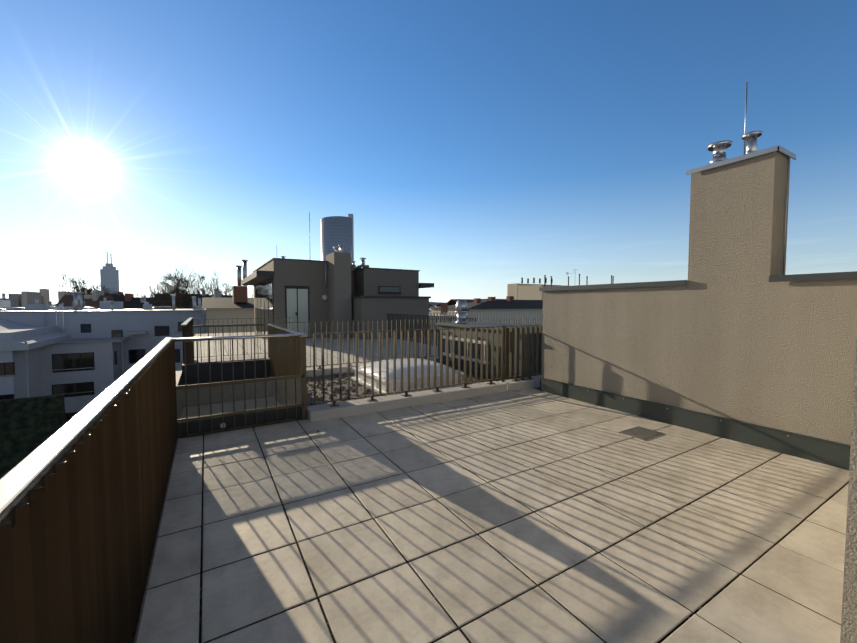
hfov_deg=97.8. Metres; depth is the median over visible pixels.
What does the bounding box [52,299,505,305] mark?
buildings
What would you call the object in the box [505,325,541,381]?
fence
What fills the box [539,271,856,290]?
wall cap flashing
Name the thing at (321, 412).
railing curb
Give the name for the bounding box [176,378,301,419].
railing
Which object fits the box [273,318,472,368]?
front railing
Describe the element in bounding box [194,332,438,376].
roof
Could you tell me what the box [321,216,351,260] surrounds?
glass cylinder tower
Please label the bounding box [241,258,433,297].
penthouse slabs
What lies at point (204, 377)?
light well walls
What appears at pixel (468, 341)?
stored ladder
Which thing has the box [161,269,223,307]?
tree
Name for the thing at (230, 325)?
well rail bars
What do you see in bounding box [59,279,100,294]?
poplar tree
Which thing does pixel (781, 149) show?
chimney cap sheet
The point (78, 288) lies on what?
poplar tree
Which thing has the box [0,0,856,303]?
sky
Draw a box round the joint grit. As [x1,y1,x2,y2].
[200,414,844,640]
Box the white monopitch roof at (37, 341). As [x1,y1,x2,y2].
[0,319,70,350]
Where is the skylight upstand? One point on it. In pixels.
(376, 382)
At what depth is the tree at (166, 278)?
80.96 m
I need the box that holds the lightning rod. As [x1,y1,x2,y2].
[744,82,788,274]
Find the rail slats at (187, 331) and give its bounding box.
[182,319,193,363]
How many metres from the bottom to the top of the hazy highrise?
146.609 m
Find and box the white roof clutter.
[0,293,203,311]
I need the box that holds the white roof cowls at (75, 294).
[0,292,196,310]
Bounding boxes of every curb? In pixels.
[306,357,438,375]
[307,375,541,421]
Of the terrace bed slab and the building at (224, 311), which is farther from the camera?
the building at (224, 311)
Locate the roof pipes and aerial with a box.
[544,269,613,286]
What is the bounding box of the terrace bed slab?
[199,387,539,642]
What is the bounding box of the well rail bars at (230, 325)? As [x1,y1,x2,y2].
[192,324,264,363]
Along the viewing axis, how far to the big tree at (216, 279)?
83.89 m
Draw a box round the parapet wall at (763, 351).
[542,277,856,453]
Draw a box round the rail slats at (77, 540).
[0,340,177,642]
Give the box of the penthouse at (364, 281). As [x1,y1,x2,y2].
[254,259,428,339]
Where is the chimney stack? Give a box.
[688,151,789,280]
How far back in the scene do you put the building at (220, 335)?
6.67 m
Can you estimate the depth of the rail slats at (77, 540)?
1.14 m
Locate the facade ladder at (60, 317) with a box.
[55,303,63,332]
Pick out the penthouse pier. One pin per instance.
(339, 288)
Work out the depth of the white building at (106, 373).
30.95 m
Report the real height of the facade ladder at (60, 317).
3.532 m
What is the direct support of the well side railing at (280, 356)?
attached to the light well walls at (204, 377)
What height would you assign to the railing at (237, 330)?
1.012 m
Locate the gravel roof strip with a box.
[274,373,489,405]
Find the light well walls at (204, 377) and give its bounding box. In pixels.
[176,358,301,437]
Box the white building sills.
[0,317,206,396]
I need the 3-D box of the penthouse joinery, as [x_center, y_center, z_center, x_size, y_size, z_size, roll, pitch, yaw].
[-3.627,-0.412,16.554,5.145,2.240,0.253,-1,3,-22]
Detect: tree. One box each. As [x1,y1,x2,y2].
[59,272,94,294]
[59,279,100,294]
[97,285,147,296]
[132,265,196,308]
[140,280,225,308]
[153,271,248,308]
[155,281,228,295]
[155,283,216,308]
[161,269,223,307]
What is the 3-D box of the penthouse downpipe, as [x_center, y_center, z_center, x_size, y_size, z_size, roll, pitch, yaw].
[-4.479,-2.053,16.329,0.060,1.100,0.060,-2,3,-31]
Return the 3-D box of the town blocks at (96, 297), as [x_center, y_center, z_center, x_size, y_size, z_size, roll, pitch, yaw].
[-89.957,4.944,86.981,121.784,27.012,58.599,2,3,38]
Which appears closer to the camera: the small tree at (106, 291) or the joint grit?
the joint grit
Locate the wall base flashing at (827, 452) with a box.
[540,377,850,469]
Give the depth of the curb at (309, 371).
7.88 m
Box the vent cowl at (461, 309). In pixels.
[455,300,468,322]
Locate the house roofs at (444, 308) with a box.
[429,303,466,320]
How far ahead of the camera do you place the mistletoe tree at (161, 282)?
73.28 m
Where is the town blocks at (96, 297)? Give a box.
[0,289,232,333]
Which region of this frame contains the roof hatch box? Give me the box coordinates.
[436,321,541,380]
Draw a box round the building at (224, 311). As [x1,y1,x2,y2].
[202,260,254,333]
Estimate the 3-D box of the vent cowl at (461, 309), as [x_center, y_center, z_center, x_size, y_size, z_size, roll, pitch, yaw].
[0.760,-0.224,8.572,0.330,0.520,0.330,-2,3,-31]
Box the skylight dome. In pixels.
[358,358,456,379]
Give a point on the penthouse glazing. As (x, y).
(264, 306)
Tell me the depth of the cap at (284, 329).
5.55 m
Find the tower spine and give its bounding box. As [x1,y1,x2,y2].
[348,214,353,260]
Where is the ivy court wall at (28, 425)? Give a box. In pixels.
[0,394,64,478]
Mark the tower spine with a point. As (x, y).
(350, 216)
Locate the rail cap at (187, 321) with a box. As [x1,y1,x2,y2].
[181,318,192,325]
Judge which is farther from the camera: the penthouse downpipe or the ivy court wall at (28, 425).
the ivy court wall at (28, 425)
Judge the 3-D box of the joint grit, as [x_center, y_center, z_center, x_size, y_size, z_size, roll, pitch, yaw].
[0.727,1.308,3.312,4.862,0.014,4.217,-2,3,-31]
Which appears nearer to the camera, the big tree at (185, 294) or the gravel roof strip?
the gravel roof strip
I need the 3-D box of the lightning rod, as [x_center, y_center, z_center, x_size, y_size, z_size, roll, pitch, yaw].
[3.533,-1.506,3.933,0.012,2.110,0.359,-2,4,-43]
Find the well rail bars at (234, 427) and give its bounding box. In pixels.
[184,337,296,435]
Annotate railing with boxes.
[176,378,301,419]
[193,317,293,357]
[267,325,301,403]
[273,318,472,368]
[313,326,503,406]
[387,313,475,345]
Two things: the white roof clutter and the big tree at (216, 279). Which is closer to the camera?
the white roof clutter
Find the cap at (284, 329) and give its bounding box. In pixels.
[267,324,306,336]
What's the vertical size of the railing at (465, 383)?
0.957 m
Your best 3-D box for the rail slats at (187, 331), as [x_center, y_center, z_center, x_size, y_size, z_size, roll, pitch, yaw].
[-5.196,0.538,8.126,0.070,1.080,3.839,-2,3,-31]
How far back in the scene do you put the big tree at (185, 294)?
68.65 m
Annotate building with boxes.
[0,311,203,412]
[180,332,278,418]
[202,260,254,333]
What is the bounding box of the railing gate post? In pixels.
[502,326,510,381]
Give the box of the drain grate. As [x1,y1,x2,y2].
[619,426,664,440]
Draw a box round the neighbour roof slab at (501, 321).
[431,318,542,331]
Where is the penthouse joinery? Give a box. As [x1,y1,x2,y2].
[284,286,401,337]
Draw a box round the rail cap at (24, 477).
[0,337,173,522]
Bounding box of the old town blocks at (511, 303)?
[431,278,552,319]
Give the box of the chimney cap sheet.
[686,145,795,174]
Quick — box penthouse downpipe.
[325,262,326,286]
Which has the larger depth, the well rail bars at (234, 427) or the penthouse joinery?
the penthouse joinery
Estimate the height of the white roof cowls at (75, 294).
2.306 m
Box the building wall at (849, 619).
[840,332,856,642]
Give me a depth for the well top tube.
4.26 m
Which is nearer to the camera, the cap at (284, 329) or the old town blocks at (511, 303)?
the cap at (284, 329)
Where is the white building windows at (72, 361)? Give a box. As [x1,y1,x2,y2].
[0,322,183,422]
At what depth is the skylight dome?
6.60 m
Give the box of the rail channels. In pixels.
[0,343,177,642]
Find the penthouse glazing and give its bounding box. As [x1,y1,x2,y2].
[255,278,399,336]
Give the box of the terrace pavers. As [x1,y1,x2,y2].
[136,387,848,642]
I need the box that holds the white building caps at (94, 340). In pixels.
[0,309,205,344]
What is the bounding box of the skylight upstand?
[351,367,463,395]
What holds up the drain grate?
on the terrace pavers
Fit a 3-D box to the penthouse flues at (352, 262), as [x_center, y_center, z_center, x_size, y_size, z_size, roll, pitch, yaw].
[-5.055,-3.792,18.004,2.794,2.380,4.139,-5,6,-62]
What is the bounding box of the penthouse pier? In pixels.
[326,252,368,338]
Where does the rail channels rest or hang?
on the terrace pavers
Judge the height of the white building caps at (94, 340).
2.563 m
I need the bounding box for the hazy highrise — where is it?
[100,252,118,293]
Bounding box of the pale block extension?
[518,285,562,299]
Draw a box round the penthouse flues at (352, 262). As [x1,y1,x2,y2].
[276,212,365,264]
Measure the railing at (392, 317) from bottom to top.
0.932 m
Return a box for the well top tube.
[173,333,305,341]
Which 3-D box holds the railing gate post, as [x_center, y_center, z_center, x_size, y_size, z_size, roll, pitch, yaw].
[1.345,0.550,6.397,0.212,0.965,0.018,-1,3,-25]
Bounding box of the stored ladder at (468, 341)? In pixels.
[443,334,488,366]
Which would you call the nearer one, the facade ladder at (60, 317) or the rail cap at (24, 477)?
the rail cap at (24, 477)
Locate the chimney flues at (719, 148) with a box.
[707,131,761,163]
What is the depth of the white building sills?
24.95 m
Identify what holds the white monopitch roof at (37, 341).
on the white building at (106, 373)
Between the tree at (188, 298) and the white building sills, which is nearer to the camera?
the white building sills
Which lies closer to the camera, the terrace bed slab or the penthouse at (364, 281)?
the terrace bed slab
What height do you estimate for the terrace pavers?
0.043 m
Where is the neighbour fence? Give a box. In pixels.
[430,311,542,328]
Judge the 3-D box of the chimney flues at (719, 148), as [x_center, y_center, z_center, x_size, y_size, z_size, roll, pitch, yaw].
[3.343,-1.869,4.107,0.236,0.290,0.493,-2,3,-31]

